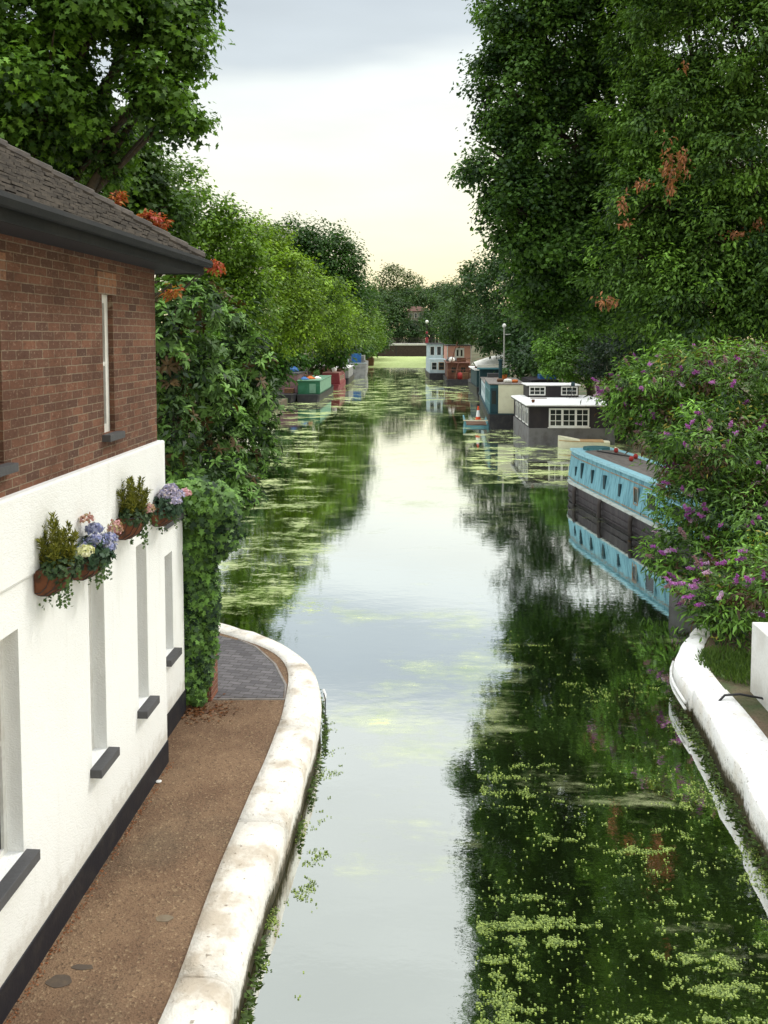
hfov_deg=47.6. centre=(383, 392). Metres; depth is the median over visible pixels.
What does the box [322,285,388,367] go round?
tree
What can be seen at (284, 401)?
bank
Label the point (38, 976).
gutter debris
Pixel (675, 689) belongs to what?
rubbing pipes
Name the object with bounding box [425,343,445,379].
houseboat
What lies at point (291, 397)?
barge
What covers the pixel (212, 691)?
brick pier
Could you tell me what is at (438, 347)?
window
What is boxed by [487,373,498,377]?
crate
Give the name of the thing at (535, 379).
cruiser
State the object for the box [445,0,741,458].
poplar tree
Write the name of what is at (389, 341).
tree
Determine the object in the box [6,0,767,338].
sky
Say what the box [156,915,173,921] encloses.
mortar stain
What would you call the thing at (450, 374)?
barge
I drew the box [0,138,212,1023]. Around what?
house
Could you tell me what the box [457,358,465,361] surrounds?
crate
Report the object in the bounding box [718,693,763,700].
iron strap
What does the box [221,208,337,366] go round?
tree
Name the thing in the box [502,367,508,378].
potted plant
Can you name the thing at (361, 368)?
cruiser
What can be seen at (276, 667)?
paving edge
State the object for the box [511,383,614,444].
houseboat
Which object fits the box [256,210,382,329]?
tree
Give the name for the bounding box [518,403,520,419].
window
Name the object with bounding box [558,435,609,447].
dinghy
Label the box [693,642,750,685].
grass
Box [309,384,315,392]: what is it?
door
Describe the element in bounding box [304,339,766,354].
ground
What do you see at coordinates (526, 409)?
window
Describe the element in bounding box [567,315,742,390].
shrub
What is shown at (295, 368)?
tarpaulin heap
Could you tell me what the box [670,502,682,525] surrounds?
window
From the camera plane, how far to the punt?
53.43 m
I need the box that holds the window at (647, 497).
[646,491,656,514]
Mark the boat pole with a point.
(614, 453)
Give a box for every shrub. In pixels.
[187,352,271,391]
[252,338,301,397]
[271,346,318,373]
[305,336,365,372]
[333,336,379,359]
[530,320,625,426]
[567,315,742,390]
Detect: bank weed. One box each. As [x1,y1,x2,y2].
[239,689,328,1023]
[666,679,767,874]
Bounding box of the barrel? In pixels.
[457,372,461,378]
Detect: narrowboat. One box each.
[296,371,333,401]
[322,370,345,390]
[336,365,354,384]
[567,446,767,578]
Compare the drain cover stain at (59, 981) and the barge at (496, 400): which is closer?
the drain cover stain at (59, 981)
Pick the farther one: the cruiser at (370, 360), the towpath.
the cruiser at (370, 360)
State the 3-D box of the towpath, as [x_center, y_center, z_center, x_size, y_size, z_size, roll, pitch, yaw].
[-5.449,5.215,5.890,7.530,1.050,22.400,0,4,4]
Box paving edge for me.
[213,639,286,699]
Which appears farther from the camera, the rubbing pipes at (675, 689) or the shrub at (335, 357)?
the shrub at (335, 357)
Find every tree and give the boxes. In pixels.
[0,0,234,197]
[7,118,209,245]
[154,149,294,357]
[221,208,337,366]
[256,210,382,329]
[273,257,376,360]
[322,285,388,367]
[366,285,396,355]
[368,260,427,327]
[373,285,439,342]
[396,281,462,342]
[424,275,474,349]
[430,249,506,353]
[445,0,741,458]
[453,126,730,396]
[566,0,767,365]
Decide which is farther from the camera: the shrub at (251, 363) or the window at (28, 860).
the shrub at (251, 363)
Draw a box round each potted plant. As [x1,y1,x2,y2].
[313,370,319,376]
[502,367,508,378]
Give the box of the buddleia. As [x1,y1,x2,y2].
[580,333,767,649]
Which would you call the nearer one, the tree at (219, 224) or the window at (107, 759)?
the window at (107, 759)
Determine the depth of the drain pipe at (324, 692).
12.29 m
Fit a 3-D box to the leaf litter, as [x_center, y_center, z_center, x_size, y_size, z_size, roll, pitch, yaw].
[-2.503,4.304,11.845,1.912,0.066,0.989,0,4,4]
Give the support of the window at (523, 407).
in the houseboat at (551, 417)
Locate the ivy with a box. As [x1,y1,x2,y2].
[165,474,246,706]
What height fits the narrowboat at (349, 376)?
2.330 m
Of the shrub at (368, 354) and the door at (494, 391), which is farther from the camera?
the shrub at (368, 354)
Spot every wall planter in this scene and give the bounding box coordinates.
[34,510,94,609]
[73,512,123,589]
[115,476,157,548]
[151,483,191,533]
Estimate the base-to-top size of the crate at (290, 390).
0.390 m
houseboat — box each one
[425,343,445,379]
[444,345,471,372]
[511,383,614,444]
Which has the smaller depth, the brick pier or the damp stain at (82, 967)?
the damp stain at (82, 967)
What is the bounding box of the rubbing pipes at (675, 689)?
[669,661,686,709]
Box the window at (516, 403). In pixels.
[515,401,517,417]
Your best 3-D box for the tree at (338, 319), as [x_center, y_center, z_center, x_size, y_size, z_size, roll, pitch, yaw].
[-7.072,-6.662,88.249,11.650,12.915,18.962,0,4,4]
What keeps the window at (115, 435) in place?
in the house at (92, 698)
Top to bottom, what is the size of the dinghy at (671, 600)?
1.020 m
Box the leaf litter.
[181,693,271,723]
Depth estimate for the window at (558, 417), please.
44.47 m
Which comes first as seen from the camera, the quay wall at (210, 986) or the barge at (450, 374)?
the quay wall at (210, 986)
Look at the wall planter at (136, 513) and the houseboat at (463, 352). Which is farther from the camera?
the houseboat at (463, 352)
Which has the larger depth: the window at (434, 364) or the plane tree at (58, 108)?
the window at (434, 364)
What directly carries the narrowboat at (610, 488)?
on the water
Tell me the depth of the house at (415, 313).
282.90 m
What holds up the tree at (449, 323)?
on the bank at (755, 710)
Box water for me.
[217,356,767,1023]
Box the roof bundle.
[504,379,511,382]
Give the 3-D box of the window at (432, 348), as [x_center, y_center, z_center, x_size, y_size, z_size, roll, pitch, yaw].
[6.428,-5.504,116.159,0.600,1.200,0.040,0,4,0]
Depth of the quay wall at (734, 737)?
11.12 m
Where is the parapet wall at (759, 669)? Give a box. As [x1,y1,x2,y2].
[750,622,767,710]
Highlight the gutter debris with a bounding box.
[4,762,173,1023]
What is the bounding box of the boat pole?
[597,450,629,456]
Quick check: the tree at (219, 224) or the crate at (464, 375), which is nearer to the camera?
the tree at (219, 224)
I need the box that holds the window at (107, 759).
[88,579,119,778]
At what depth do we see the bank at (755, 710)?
13.68 m
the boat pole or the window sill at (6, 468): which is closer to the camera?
the window sill at (6, 468)
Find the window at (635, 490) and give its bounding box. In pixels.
[633,487,638,505]
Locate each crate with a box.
[284,388,294,392]
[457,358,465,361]
[461,372,467,378]
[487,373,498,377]
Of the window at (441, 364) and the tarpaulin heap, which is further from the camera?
the window at (441, 364)
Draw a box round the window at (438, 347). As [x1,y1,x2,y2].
[437,346,440,354]
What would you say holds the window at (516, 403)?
in the houseboat at (551, 417)
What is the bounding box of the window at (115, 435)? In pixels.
[102,294,124,441]
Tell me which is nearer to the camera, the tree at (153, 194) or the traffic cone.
the tree at (153, 194)
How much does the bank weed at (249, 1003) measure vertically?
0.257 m
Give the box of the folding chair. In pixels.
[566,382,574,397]
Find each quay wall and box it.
[158,623,321,1023]
[673,610,767,865]
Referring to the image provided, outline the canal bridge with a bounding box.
[374,337,446,355]
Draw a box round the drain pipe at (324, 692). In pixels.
[323,689,326,723]
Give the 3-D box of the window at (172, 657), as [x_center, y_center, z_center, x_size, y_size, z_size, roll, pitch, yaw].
[-2.767,2.726,11.025,0.275,1.364,0.460,0,4,4]
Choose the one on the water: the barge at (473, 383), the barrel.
the barge at (473, 383)
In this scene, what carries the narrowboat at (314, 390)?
on the water
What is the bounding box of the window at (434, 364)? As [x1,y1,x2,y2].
[432,362,436,369]
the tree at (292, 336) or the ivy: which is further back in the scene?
the tree at (292, 336)
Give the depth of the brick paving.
13.09 m
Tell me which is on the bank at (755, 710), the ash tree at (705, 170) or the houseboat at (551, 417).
the ash tree at (705, 170)
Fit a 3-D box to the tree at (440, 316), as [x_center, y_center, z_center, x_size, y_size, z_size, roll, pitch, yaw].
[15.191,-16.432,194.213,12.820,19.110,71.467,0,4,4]
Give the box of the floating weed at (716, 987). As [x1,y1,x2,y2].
[241,629,767,1023]
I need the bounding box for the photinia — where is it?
[109,189,225,302]
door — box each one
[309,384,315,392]
[490,388,497,412]
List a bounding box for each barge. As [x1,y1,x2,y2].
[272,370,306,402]
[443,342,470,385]
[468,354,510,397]
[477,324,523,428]
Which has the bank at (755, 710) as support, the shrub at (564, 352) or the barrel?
the shrub at (564, 352)
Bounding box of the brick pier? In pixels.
[207,637,217,700]
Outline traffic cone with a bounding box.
[475,406,481,419]
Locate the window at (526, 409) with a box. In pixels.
[525,407,527,425]
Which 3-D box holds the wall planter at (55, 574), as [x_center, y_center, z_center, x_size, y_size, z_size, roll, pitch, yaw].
[-2.644,1.354,7.150,0.389,0.794,0.661,0,4,4]
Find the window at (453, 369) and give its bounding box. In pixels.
[451,367,455,372]
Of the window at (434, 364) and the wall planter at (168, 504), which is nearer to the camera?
the wall planter at (168, 504)
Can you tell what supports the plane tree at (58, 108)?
on the bank at (284, 401)
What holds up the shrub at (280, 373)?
on the bank at (284, 401)
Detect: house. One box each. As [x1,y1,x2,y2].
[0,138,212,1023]
[407,307,423,342]
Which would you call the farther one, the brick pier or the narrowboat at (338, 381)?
the narrowboat at (338, 381)
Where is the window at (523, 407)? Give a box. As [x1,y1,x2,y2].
[522,405,524,422]
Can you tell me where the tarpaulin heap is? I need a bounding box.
[288,366,298,371]
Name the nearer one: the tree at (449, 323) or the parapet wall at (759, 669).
the parapet wall at (759, 669)
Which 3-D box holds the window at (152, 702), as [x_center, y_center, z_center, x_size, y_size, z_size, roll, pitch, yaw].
[-2.658,2.558,9.468,0.285,1.854,0.423,0,4,4]
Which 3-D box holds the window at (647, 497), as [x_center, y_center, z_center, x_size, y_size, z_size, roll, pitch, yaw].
[7.127,2.964,23.200,0.032,0.550,0.620,0,4,-6]
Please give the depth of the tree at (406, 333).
270.84 m
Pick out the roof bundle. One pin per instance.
(507, 380)
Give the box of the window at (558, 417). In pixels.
[549,408,588,426]
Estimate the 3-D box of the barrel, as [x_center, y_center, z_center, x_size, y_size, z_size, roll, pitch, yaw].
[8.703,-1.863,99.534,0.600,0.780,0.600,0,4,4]
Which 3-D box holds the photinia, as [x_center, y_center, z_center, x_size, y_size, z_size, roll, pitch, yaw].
[-5.035,0.587,14.165,4.773,7.750,1.764,1,4,15]
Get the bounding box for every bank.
[158,356,320,466]
[443,355,767,737]
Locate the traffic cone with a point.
(478, 416)
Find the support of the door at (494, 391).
in the barge at (496, 400)
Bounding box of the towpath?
[3,633,287,1023]
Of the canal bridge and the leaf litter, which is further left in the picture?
the leaf litter
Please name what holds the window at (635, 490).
in the narrowboat at (610, 488)
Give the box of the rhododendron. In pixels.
[155,275,297,522]
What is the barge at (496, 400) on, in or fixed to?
on the water
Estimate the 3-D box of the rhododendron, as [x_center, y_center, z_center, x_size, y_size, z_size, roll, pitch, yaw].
[-3.045,1.021,16.201,3.434,6.627,4.970,-1,4,-16]
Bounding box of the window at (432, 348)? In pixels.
[430,346,434,354]
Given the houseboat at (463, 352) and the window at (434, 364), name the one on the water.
the houseboat at (463, 352)
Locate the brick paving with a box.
[214,635,283,697]
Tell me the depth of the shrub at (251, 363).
46.74 m
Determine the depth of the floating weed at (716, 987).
8.09 m
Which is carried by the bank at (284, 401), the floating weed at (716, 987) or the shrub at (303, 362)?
the shrub at (303, 362)
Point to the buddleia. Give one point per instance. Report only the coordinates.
(669, 412)
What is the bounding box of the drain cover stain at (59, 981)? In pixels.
[45,974,71,987]
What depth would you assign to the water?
11.84 m
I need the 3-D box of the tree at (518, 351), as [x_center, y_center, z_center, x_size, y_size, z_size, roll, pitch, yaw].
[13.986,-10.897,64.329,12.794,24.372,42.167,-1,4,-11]
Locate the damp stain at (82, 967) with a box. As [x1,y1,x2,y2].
[71,964,92,969]
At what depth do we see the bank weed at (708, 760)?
10.70 m
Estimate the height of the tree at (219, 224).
13.087 m
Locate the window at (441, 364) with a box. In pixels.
[439,362,443,369]
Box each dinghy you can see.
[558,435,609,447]
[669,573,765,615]
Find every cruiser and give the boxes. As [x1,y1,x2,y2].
[347,354,367,376]
[367,356,373,365]
[522,374,560,382]
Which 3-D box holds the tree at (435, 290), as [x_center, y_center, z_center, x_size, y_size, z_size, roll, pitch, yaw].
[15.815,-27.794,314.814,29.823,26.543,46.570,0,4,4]
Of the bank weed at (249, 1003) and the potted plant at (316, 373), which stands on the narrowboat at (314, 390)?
the potted plant at (316, 373)
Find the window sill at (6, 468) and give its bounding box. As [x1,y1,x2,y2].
[0,463,18,476]
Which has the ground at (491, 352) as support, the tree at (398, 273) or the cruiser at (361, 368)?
the tree at (398, 273)
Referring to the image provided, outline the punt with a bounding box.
[463,415,488,427]
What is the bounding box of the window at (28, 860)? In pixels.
[0,640,39,910]
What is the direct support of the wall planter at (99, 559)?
attached to the house at (92, 698)
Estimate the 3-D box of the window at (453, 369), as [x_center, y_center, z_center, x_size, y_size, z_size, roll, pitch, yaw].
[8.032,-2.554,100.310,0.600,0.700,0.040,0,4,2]

